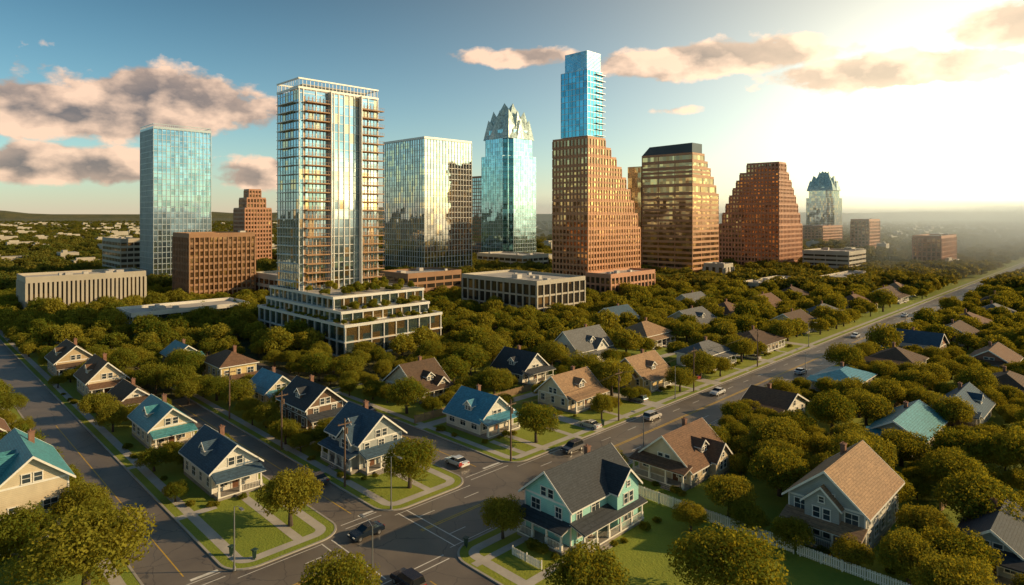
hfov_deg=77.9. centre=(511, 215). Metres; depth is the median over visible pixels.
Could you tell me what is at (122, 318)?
oak tree
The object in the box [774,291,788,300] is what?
oak tree
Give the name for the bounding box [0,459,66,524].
walls
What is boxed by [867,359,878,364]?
oak tree
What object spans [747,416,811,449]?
oak tree
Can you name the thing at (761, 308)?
oak tree
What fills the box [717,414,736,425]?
oak tree
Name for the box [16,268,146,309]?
flat roof exhibition hall
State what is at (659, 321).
oak tree
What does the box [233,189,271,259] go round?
distant stepped tower
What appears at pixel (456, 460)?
car
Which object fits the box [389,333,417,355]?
oak tree
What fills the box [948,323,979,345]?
trim and railings
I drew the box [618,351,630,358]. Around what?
oak tree
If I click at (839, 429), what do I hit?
oak tree
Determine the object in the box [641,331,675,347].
trim and railings
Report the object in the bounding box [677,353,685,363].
walls
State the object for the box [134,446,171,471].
oak tree
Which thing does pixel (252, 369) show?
window glass
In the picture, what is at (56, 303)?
oak tree
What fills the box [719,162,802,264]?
ziggurat granite tower
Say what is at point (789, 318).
trim and railings
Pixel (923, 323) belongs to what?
oak tree
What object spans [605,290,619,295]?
oak tree
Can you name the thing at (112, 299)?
oak tree
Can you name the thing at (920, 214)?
hills
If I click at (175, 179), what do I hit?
glass apartment tower
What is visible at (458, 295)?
oak tree
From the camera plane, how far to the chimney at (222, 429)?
103.01 m
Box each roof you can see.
[0,418,10,430]
[0,428,74,519]
[45,339,90,369]
[73,354,127,390]
[108,379,153,405]
[126,300,237,312]
[128,394,197,439]
[160,340,204,356]
[179,425,265,484]
[202,349,258,380]
[251,368,281,397]
[276,376,343,422]
[318,401,404,459]
[383,358,454,391]
[442,386,518,425]
[488,252,536,254]
[490,346,555,375]
[517,443,646,536]
[536,366,609,401]
[555,324,617,356]
[602,270,642,273]
[604,304,639,318]
[622,350,670,381]
[624,321,675,340]
[629,418,731,475]
[674,340,737,357]
[675,306,715,323]
[676,291,710,301]
[718,301,734,314]
[738,329,785,344]
[741,385,806,413]
[751,276,786,282]
[758,292,780,307]
[779,440,903,542]
[781,286,808,294]
[784,309,815,324]
[806,303,840,313]
[806,366,876,382]
[820,247,855,250]
[831,270,865,276]
[845,294,876,303]
[865,347,928,364]
[865,400,946,440]
[880,286,909,298]
[887,282,906,289]
[896,328,948,349]
[931,382,994,418]
[943,312,991,324]
[945,320,978,337]
[956,497,1023,573]
[968,342,1022,365]
[980,293,995,301]
[981,303,1015,313]
[992,370,1023,392]
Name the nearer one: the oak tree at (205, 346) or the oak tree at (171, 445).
the oak tree at (171, 445)
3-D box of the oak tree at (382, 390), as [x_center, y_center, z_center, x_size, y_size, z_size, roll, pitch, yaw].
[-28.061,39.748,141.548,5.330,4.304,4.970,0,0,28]
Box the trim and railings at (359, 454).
[317,403,406,473]
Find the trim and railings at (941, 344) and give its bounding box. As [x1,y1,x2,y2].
[897,334,948,349]
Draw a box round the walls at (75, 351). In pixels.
[48,347,91,374]
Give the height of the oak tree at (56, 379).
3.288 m
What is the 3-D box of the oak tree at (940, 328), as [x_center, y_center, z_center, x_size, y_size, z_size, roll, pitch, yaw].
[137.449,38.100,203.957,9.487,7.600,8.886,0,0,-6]
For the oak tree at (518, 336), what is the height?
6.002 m
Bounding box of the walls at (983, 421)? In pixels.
[948,400,990,424]
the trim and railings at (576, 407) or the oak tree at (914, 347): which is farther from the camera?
the oak tree at (914, 347)
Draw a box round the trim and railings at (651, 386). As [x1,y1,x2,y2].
[620,350,670,390]
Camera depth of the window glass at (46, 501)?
82.12 m
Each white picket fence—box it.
[512,545,541,569]
[638,485,793,553]
[796,545,909,584]
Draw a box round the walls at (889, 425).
[877,423,933,442]
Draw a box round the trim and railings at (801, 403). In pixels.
[740,386,808,411]
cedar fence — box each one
[414,384,531,423]
[891,385,924,407]
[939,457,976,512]
[946,420,979,428]
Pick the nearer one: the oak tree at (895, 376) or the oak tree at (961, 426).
the oak tree at (961, 426)
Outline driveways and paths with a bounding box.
[127,331,814,584]
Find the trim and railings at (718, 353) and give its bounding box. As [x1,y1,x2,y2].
[674,349,736,369]
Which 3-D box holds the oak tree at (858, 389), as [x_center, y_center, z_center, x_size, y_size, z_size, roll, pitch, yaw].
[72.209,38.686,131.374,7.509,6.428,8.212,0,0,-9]
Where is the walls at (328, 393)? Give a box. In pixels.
[282,389,341,429]
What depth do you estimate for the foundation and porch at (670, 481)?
98.91 m
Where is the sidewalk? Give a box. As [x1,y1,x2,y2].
[0,262,1023,584]
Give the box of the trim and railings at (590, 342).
[553,326,613,360]
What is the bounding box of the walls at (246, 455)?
[185,446,256,493]
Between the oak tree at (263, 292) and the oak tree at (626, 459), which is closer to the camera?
the oak tree at (626, 459)
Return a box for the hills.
[0,208,1023,218]
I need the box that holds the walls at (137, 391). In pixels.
[120,389,146,409]
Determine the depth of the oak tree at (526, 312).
232.51 m
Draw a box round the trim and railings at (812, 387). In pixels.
[810,374,877,389]
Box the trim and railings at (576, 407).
[534,369,609,411]
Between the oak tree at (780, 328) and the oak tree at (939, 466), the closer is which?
the oak tree at (939, 466)
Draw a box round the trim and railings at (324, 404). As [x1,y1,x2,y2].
[276,384,346,429]
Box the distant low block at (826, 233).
[803,225,842,240]
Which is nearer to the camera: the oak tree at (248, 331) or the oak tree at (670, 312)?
the oak tree at (248, 331)
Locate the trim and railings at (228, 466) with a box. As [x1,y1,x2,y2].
[178,424,265,498]
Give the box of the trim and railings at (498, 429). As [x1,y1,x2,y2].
[442,385,520,437]
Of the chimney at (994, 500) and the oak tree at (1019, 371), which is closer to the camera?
the chimney at (994, 500)
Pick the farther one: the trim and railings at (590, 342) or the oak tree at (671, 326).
the oak tree at (671, 326)
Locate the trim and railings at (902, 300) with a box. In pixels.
[872,288,908,302]
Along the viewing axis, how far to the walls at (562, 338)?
179.52 m
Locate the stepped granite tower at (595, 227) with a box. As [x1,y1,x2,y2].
[552,136,640,275]
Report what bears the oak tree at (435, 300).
on the ground at (246, 342)
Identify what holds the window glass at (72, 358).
attached to the walls at (75, 351)
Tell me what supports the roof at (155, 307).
on the facade frame at (167, 311)
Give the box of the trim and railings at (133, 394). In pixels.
[108,379,149,406]
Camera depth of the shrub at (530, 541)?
79.79 m
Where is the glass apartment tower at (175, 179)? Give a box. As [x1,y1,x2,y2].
[140,123,210,275]
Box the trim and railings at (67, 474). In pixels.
[0,428,75,538]
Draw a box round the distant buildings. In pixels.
[0,222,1023,262]
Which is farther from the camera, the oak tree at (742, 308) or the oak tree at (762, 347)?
the oak tree at (742, 308)
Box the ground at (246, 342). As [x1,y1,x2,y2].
[0,218,1023,581]
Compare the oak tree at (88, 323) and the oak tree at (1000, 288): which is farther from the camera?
the oak tree at (1000, 288)
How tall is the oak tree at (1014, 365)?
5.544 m
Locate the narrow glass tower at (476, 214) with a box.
[472,176,480,253]
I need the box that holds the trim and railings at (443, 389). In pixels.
[382,360,449,400]
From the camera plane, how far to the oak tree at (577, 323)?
206.20 m
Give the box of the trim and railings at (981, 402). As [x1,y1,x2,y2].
[950,384,995,424]
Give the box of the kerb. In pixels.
[0,263,1023,584]
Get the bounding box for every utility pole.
[223,368,234,419]
[275,391,287,449]
[338,418,351,486]
[506,400,515,460]
[615,369,621,420]
[691,347,695,391]
[756,329,758,366]
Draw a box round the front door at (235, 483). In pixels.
[232,479,238,487]
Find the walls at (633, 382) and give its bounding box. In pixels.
[619,360,666,387]
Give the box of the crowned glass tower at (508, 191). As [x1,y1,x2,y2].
[481,103,535,252]
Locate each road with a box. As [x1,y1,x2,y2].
[0,341,221,584]
[171,397,497,584]
[180,264,1023,584]
[197,349,500,476]
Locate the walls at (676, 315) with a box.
[669,312,703,319]
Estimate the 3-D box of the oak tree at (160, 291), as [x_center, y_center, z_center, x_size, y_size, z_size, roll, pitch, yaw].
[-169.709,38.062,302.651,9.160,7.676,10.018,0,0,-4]
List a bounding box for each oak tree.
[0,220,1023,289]
[0,290,14,296]
[0,293,15,299]
[0,294,17,305]
[0,300,22,310]
[0,307,15,312]
[0,309,18,321]
[0,379,15,396]
[0,391,29,410]
[0,408,11,413]
[0,412,17,424]
[0,421,48,440]
[0,500,58,564]
[0,503,157,584]
[2,322,26,334]
[3,327,25,339]
[5,306,21,311]
[8,281,15,288]
[8,332,31,342]
[8,416,35,429]
[13,333,32,346]
[17,311,40,318]
[17,343,36,356]
[20,338,44,352]
[22,316,57,333]
[25,296,50,308]
[28,323,59,345]
[36,296,68,313]
[36,345,49,354]
[36,351,49,365]
[37,311,48,317]
[38,346,51,355]
[41,344,57,353]
[43,314,61,322]
[48,375,66,387]
[48,478,114,521]
[52,323,85,343]
[53,497,117,553]
[55,309,69,317]
[58,316,85,328]
[60,369,77,381]
[61,322,86,330]
[65,302,84,309]
[65,306,99,319]
[67,463,83,487]
[73,336,88,347]
[77,391,118,418]
[81,320,94,330]
[81,337,102,349]
[83,302,104,312]
[83,326,109,334]
[85,317,96,320]
[86,346,102,352]
[88,331,105,340]
[89,315,120,333]
[90,344,108,349]
[93,399,131,431]
[94,307,130,332]
[96,347,117,361]
[97,295,110,301]
[97,296,120,307]
[99,331,129,348]
[103,301,129,309]
[107,347,141,371]
[111,325,133,336]
[116,343,134,350]
[119,402,137,424]
[120,296,143,305]
[122,368,133,374]
[126,370,142,386]
[127,294,144,302]
[129,312,164,333]
[130,332,160,347]
[131,345,154,369]
[133,360,172,392]
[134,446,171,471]
[137,357,161,368]
[138,321,173,336]
[142,292,168,304]
[142,340,162,352]
[147,284,166,289]
[149,351,161,358]
[152,287,166,293]
[157,329,180,344]
[158,363,199,388]
[158,441,184,452]
[162,479,189,501]
[163,288,187,300]
[163,347,189,362]
[163,349,205,373]
[166,312,183,319]
[166,316,191,329]
[166,444,183,468]
[169,292,191,301]
[172,326,185,334]
[172,379,203,404]
[175,335,197,346]
[180,295,196,301]
[181,327,205,346]
[184,309,196,315]
[184,314,193,331]
[188,322,203,328]
[189,292,200,297]
[191,304,218,323]
[193,374,215,396]
[196,294,208,299]
[197,314,221,324]
[197,338,213,348]
[198,322,234,340]
[199,342,211,354]
[199,374,233,400]
[201,323,212,328]
[209,338,230,353]
[211,292,230,298]
[216,315,242,327]
[217,310,231,318]
[219,335,241,349]
[220,378,256,401]
[228,308,257,322]
[232,320,250,338]
[232,346,245,353]
[233,294,256,302]
[233,300,258,309]
[233,395,262,411]
[234,289,255,297]
[237,373,253,382]
[239,321,268,338]
[242,407,260,424]
[249,341,267,357]
[250,401,279,427]
[252,289,269,296]
[252,304,259,318]
[252,464,323,526]
[253,294,265,303]
[258,326,295,352]
[261,349,283,366]
[264,413,285,427]
[266,418,301,444]
[267,381,289,408]
[268,420,278,431]
[280,350,301,362]
[281,318,310,349]
[288,433,312,451]
[290,362,304,375]
[292,327,325,349]
[298,545,382,584]
[299,348,326,373]
[299,426,313,435]
[300,351,336,380]
[308,341,332,354]
[309,425,328,440]
[311,438,326,452]
[316,417,333,428]
[323,374,338,385]
[331,356,345,361]
[333,354,365,376]
[338,370,359,382]
[339,377,358,395]
[346,349,371,363]
[351,340,378,352]
[357,371,368,385]
[360,373,379,383]
[362,379,380,388]
[363,384,378,399]
[369,345,385,361]
[373,359,391,374]
[376,351,395,363]
[377,383,393,402]
[380,370,390,379]
[381,436,439,488]
[384,375,430,413]
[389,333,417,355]
[390,359,408,368]
[402,352,417,362]
[408,325,439,345]
[411,355,435,361]
[415,339,445,357]
[420,396,442,414]
[423,295,432,300]
[424,291,438,296]
[429,295,449,306]
[429,305,443,319]
[434,285,449,292]
[434,300,456,312]
[435,334,446,341]
[435,353,449,361]
[438,390,455,404]
[439,354,471,381]
[440,290,455,298]
[441,314,458,331]
[441,317,456,335]
[442,339,455,352]
[443,330,460,341]
[444,342,471,354]
[444,384,463,392]
[448,308,468,317]
[450,319,476,331]
[452,287,461,293]
[452,342,491,376]
[453,291,461,299]
[453,298,466,308]
[453,374,484,388]
[456,326,486,346]
[457,313,476,322]
[461,325,491,336]
[462,302,478,312]
[465,299,478,304]
[472,311,496,327]
[474,303,483,312]
[474,323,491,328]
[477,333,512,362]
[478,366,512,393]
[480,299,504,311]
[480,493,526,538]
[485,295,505,305]
[485,308,508,314]
[486,329,495,336]
[492,311,511,326]
[494,326,514,334]
[497,330,511,337]
[498,317,516,327]
[499,334,513,346]
[500,393,514,403]
[502,305,516,315]
[506,322,523,332]
[509,305,537,321]
[509,375,517,388]
[510,330,528,345]
[512,315,525,322]
[514,346,527,350]
[514,401,559,442]
[522,325,535,333]
[522,331,544,349]
[523,319,542,332]
[531,310,544,319]
[531,383,541,394]
[533,317,542,321]
[535,339,570,365]
[538,316,563,330]
[538,330,547,339]
[542,313,556,318]
[542,538,629,584]
[544,302,565,311]
[544,309,559,316]
[545,325,572,340]
[555,364,569,373]
[556,310,572,321]
[559,318,568,327]
[560,356,573,366]
[561,305,575,321]
[565,349,601,374]
[568,316,595,329]
[569,307,586,315]
[571,312,589,321]
[575,301,591,310]
[586,287,598,294]
[586,292,602,303]
[586,296,592,304]
[587,308,619,327]
[588,392,613,418]
[591,357,634,395]
[592,302,607,309]
[598,292,613,299]
[599,324,608,332]
[599,348,621,362]
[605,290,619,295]
[605,295,632,307]
[605,325,626,332]
[606,328,617,339]
[607,395,622,410]
[611,327,644,352]
[616,447,628,463]
[618,281,632,295]
[618,310,638,324]
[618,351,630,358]
[619,283,640,295]
[620,321,636,327]
[620,386,640,401]
[623,290,645,299]
[626,299,636,307]
[629,298,642,304]
[630,285,651,298]
[632,306,645,315]
[636,386,651,396]
[638,313,655,322]
[639,337,657,351]
[640,295,654,303]
[641,298,663,307]
[642,306,654,312]
[644,311,660,318]
[646,286,658,296]
[647,283,663,289]
[647,316,669,327]
[650,308,667,318]
[652,303,675,309]
[656,288,676,297]
[657,296,674,304]
[660,308,675,316]
[663,280,679,288]
[663,317,672,320]
[664,366,697,391]
[665,340,688,353]
[665,520,791,584]
[666,319,681,331]
[668,299,685,307]
[669,320,704,343]
[671,280,693,291]
[671,499,709,530]
[674,303,687,308]
[676,314,699,322]
[677,288,687,293]
[680,298,695,307]
[680,349,719,378]
[692,333,703,342]
[693,285,700,290]
[693,296,717,306]
[694,323,715,334]
[697,333,724,344]
[699,284,716,291]
[702,288,721,293]
[703,302,724,314]
[703,474,759,516]
[704,283,722,289]
[704,291,715,297]
[708,317,720,325]
[709,424,731,448]
[712,321,737,335]
[712,356,733,376]
[713,318,735,336]
[714,314,726,318]
[716,298,723,303]
[717,279,729,285]
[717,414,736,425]
[719,284,733,291]
[719,401,752,421]
[720,287,743,296]
[720,333,740,345]
[721,420,749,439]
[722,294,734,301]
[723,312,741,319]
[725,435,760,456]
[726,335,756,361]
[726,498,770,532]
[728,279,746,290]
[729,294,744,302]
[729,453,751,475]
[732,300,760,317]
[735,315,757,332]
[735,398,760,413]
[739,313,755,318]
[740,413,767,431]
[741,289,759,297]
[745,294,770,304]
[746,445,811,496]
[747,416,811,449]
[750,286,768,292]
[751,302,769,317]
[752,341,767,355]
[752,437,811,476]
[753,406,776,418]
[754,317,768,321]
[755,324,770,332]
[757,320,772,327]
[759,279,778,291]
[760,310,777,319]
[763,303,775,311]
[764,377,801,394]
[767,320,796,342]
[769,515,815,548]
[771,316,804,340]
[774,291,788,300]
[775,298,798,309]
[775,306,793,315]
[775,409,816,434]
[777,304,794,310]
[783,289,802,299]
[790,376,811,389]
[791,317,809,336]
[794,296,815,309]
[796,436,810,453]
[798,388,816,404]
[799,280,815,291]
[804,425,831,438]
[806,388,858,434]
[806,431,836,457]
[808,295,822,301]
[808,318,830,334]
[808,451,833,469]
[809,285,833,298]
[809,305,832,317]
[813,281,832,290]
[813,376,838,391]
[817,293,846,309]
[823,315,837,330]
[823,342,864,365]
[826,308,851,328]
[828,428,898,469]
[829,421,869,439]
[829,532,876,567]
[831,282,844,288]
[833,286,844,292]
[833,375,873,392]
[834,292,848,307]
[841,427,885,451]
[842,310,852,325]
[842,386,871,417]
[843,308,858,323]
[844,389,895,426]
[845,285,868,291]
[846,288,868,296]
[848,296,869,307]
[849,354,865,365]
[850,291,864,296]
[851,341,877,355]
[852,305,867,312]
[857,363,872,372]
[859,284,872,291]
[862,303,877,316]
[863,323,903,348]
[863,341,883,352]
[865,291,883,305]
[865,377,907,405]
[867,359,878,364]
[869,288,896,311]
[870,361,899,377]
[872,359,899,370]
[872,525,942,584]
[876,427,932,466]
[880,375,900,384]
[888,321,920,330]
[890,371,906,380]
[893,468,917,504]
[893,503,955,538]
[896,362,915,371]
[896,367,939,390]
[898,284,917,298]
[901,380,927,390]
[902,466,928,482]
[904,344,924,351]
[905,386,938,405]
[905,550,1000,584]
[906,459,928,478]
[906,477,933,499]
[910,361,951,389]
[911,307,945,324]
[911,322,922,330]
[911,349,925,355]
[913,320,930,326]
[914,288,928,298]
[918,281,935,296]
[919,447,990,498]
[919,525,1005,576]
[921,322,958,338]
[922,345,951,358]
[926,355,946,363]
[926,424,999,463]
[928,392,976,430]
[930,446,977,462]
[931,470,1023,523]
[933,382,949,393]
[936,359,966,379]
[938,296,963,308]
[939,308,955,315]
[940,383,957,394]
[942,312,967,324]
[942,346,965,358]
[946,341,959,346]
[950,306,964,313]
[953,354,981,366]
[953,423,971,432]
[954,331,979,349]
[955,363,1000,388]
[961,316,986,329]
[962,290,981,299]
[962,302,976,311]
[964,423,1005,436]
[965,297,980,306]
[965,336,983,349]
[969,306,989,312]
[970,307,991,315]
[976,292,987,297]
[976,333,1018,350]
[977,312,993,321]
[977,329,993,337]
[977,429,1002,462]
[978,284,992,294]
[978,383,1007,406]
[979,360,993,368]
[980,421,1000,428]
[981,299,988,306]
[981,425,1023,469]
[984,321,1003,329]
[984,464,1007,486]
[985,367,1007,372]
[986,284,1015,295]
[987,295,1012,307]
[988,305,1010,315]
[988,325,1004,330]
[990,290,1020,302]
[990,327,1021,341]
[992,316,1019,327]
[993,314,1004,320]
[993,456,1019,470]
[995,384,1023,403]
[996,403,1022,420]
[999,360,1023,370]
[1002,311,1023,322]
[1002,466,1023,490]
[1003,408,1019,423]
[1005,419,1023,435]
[1007,398,1023,409]
[1009,327,1021,334]
[1010,573,1023,584]
[1011,301,1023,311]
[1011,367,1023,375]
[1012,336,1023,349]
[1012,348,1023,362]
[1012,406,1023,424]
[1014,286,1023,291]
[1014,490,1023,499]
[1017,305,1023,311]
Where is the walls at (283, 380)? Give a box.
[252,377,289,403]
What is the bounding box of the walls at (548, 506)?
[526,472,637,545]
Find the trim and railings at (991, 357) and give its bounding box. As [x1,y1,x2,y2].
[971,343,1022,367]
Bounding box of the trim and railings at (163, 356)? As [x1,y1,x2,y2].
[159,343,199,360]
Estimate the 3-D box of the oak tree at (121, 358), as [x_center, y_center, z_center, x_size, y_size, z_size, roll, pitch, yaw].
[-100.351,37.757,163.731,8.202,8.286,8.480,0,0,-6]
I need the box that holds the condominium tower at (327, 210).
[258,77,441,356]
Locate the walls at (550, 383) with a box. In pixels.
[538,378,592,409]
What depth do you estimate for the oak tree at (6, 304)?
255.43 m
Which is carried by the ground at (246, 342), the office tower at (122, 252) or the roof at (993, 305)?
the office tower at (122, 252)
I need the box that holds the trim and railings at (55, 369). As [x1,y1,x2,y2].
[44,339,92,375]
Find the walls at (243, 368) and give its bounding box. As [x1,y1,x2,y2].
[204,363,255,382]
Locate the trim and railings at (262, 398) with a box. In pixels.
[250,374,290,401]
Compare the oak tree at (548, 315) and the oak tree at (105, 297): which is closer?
the oak tree at (548, 315)
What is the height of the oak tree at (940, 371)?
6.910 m
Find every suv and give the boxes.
[390,567,426,584]
[560,438,584,453]
[627,394,647,402]
[642,410,661,421]
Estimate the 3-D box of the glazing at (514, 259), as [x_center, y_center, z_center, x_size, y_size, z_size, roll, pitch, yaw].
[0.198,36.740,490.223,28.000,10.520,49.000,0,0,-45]
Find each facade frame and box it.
[116,297,249,323]
[172,231,255,294]
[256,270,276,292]
[477,251,548,263]
[585,268,654,292]
[702,262,733,273]
[743,275,790,288]
[802,248,865,267]
[821,271,869,277]
[850,219,879,248]
[912,234,956,261]
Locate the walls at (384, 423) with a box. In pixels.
[330,417,400,468]
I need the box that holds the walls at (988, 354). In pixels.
[974,351,1004,367]
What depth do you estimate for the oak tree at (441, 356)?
173.35 m
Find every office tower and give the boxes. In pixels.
[102,237,139,267]
[383,136,471,267]
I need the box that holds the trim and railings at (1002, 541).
[956,500,1023,583]
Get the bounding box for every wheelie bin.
[227,544,232,555]
[251,547,258,559]
[463,535,468,546]
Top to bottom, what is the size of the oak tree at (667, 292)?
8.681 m
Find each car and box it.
[307,471,328,484]
[347,520,384,541]
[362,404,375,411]
[444,455,469,468]
[578,419,601,429]
[709,387,725,395]
[744,354,761,359]
[794,367,806,374]
[850,332,859,337]
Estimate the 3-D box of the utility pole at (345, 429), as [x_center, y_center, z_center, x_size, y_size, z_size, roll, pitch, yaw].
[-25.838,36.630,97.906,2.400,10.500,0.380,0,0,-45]
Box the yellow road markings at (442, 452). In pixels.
[56,290,972,584]
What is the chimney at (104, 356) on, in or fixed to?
on the roof at (95, 363)
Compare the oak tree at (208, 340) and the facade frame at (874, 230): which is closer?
the oak tree at (208, 340)
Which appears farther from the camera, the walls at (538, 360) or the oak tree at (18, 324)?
the oak tree at (18, 324)
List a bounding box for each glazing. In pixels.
[126,307,237,323]
[173,236,253,294]
[256,278,276,290]
[478,256,547,263]
[587,273,653,291]
[706,267,731,272]
[803,254,864,268]
[851,221,879,246]
[914,238,939,260]
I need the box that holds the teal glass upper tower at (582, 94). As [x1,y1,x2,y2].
[561,50,605,138]
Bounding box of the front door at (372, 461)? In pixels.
[370,458,374,465]
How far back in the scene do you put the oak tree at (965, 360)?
162.60 m
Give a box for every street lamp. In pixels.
[232,506,243,570]
[359,514,372,582]
[390,456,401,509]
[631,411,643,447]
[674,365,684,398]
[795,348,805,378]
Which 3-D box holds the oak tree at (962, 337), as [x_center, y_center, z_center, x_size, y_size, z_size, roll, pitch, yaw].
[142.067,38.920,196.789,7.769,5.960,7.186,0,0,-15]
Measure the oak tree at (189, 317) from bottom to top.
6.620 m
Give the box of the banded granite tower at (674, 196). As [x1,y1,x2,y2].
[628,143,718,271]
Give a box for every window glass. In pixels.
[9,471,57,513]
[48,355,80,372]
[78,373,111,392]
[133,415,184,441]
[186,448,249,486]
[204,365,253,375]
[250,383,285,400]
[282,393,335,425]
[333,424,396,462]
[450,405,507,429]
[510,361,543,378]
[532,480,632,536]
[541,383,590,404]
[628,365,660,384]
[643,446,725,478]
[795,494,895,542]
[984,541,1015,573]
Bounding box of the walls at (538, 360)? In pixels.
[509,355,547,382]
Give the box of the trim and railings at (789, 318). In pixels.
[769,309,815,332]
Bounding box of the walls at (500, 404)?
[447,399,512,433]
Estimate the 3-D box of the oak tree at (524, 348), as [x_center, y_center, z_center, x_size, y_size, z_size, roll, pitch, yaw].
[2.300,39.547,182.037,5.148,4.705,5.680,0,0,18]
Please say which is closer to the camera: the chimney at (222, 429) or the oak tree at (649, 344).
the chimney at (222, 429)
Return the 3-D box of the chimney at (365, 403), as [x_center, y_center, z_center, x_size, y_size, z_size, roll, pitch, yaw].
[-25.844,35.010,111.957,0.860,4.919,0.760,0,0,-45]
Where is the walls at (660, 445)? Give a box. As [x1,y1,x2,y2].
[640,438,729,484]
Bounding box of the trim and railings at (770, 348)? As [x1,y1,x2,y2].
[764,338,786,351]
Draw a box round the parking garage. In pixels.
[380,267,460,293]
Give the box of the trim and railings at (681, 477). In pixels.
[629,421,732,489]
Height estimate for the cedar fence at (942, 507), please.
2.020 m
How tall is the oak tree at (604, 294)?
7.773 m
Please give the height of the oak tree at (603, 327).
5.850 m
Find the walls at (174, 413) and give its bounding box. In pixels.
[133,410,190,447]
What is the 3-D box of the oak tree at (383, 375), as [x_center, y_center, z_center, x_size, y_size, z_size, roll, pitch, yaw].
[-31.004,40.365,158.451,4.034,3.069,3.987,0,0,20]
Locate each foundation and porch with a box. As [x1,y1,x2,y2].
[132,433,189,448]
[184,471,261,500]
[321,454,389,475]
[447,423,519,439]
[517,515,643,555]
[518,376,549,385]
[538,402,590,413]
[616,381,674,392]
[635,468,729,490]
[754,344,784,353]
[783,518,895,561]
[976,571,1016,584]
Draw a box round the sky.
[0,0,1023,213]
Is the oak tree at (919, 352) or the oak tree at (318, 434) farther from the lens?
the oak tree at (919, 352)
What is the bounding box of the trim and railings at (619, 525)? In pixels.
[516,444,647,552]
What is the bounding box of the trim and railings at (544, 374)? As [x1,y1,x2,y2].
[490,347,553,383]
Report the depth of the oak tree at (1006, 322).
217.25 m
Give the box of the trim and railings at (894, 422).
[868,400,947,442]
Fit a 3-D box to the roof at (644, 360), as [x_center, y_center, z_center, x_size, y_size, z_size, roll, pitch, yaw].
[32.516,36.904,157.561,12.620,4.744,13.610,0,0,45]
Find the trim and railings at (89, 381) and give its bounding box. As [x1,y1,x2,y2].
[73,362,129,393]
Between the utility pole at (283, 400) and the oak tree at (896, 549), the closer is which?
the oak tree at (896, 549)
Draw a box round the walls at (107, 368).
[77,364,124,395]
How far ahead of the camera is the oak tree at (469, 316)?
222.61 m
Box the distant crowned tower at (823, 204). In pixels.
[806,171,841,225]
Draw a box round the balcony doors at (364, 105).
[305,94,375,289]
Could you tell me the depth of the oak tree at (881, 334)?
187.89 m
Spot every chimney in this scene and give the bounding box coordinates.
[27,429,34,442]
[102,353,106,360]
[161,393,166,402]
[218,424,224,435]
[309,374,313,381]
[362,400,368,408]
[583,444,590,453]
[681,417,687,425]
[839,441,846,454]
[990,497,997,507]
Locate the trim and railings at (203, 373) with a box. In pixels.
[202,362,258,389]
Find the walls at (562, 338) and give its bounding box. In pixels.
[555,334,606,359]
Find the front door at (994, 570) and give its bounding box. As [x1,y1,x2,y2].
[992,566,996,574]
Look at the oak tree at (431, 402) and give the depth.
132.34 m
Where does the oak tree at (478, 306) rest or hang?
on the ground at (246, 342)
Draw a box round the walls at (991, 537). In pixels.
[978,533,1022,579]
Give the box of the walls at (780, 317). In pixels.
[774,315,812,326]
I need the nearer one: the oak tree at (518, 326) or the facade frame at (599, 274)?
the oak tree at (518, 326)
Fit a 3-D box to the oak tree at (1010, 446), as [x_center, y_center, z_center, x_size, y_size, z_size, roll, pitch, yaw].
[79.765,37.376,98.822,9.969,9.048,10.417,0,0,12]
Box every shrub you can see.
[122,442,132,448]
[185,500,195,505]
[206,500,213,506]
[237,492,247,499]
[305,285,312,290]
[325,280,334,286]
[332,283,337,289]
[345,287,355,293]
[355,285,365,291]
[371,284,380,289]
[379,281,385,287]
[380,299,386,304]
[391,285,400,289]
[398,278,404,284]
[407,280,413,286]
[411,295,418,300]
[436,425,445,430]
[501,430,509,435]
[524,537,538,547]
[534,542,548,552]
[551,551,558,559]
[610,540,617,545]
[620,537,628,543]
[638,521,650,530]
[651,481,658,485]
[652,516,661,522]
[669,485,677,492]
[678,490,686,495]
[815,545,830,557]
[886,567,895,573]
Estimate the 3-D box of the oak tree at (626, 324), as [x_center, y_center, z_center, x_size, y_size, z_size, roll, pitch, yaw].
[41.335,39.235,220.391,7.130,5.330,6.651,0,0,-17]
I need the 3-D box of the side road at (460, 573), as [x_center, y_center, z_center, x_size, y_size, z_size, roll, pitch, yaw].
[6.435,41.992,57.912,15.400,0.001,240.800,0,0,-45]
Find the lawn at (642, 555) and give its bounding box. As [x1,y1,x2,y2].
[0,247,1023,584]
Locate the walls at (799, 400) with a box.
[790,396,804,410]
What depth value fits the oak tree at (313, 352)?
166.88 m
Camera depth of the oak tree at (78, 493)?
82.64 m
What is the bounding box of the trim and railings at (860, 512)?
[779,444,904,550]
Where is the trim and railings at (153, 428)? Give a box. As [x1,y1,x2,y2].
[127,394,196,447]
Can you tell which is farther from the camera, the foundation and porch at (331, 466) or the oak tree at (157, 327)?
the oak tree at (157, 327)
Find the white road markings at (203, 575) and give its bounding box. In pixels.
[187,276,992,584]
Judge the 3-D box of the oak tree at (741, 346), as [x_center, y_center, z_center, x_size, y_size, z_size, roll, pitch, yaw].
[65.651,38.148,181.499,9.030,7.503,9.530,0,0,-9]
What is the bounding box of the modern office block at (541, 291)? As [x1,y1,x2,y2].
[462,269,585,311]
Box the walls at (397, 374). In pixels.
[386,367,447,398]
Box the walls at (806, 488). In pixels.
[790,474,897,550]
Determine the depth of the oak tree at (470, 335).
185.67 m
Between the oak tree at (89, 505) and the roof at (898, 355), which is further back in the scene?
the roof at (898, 355)

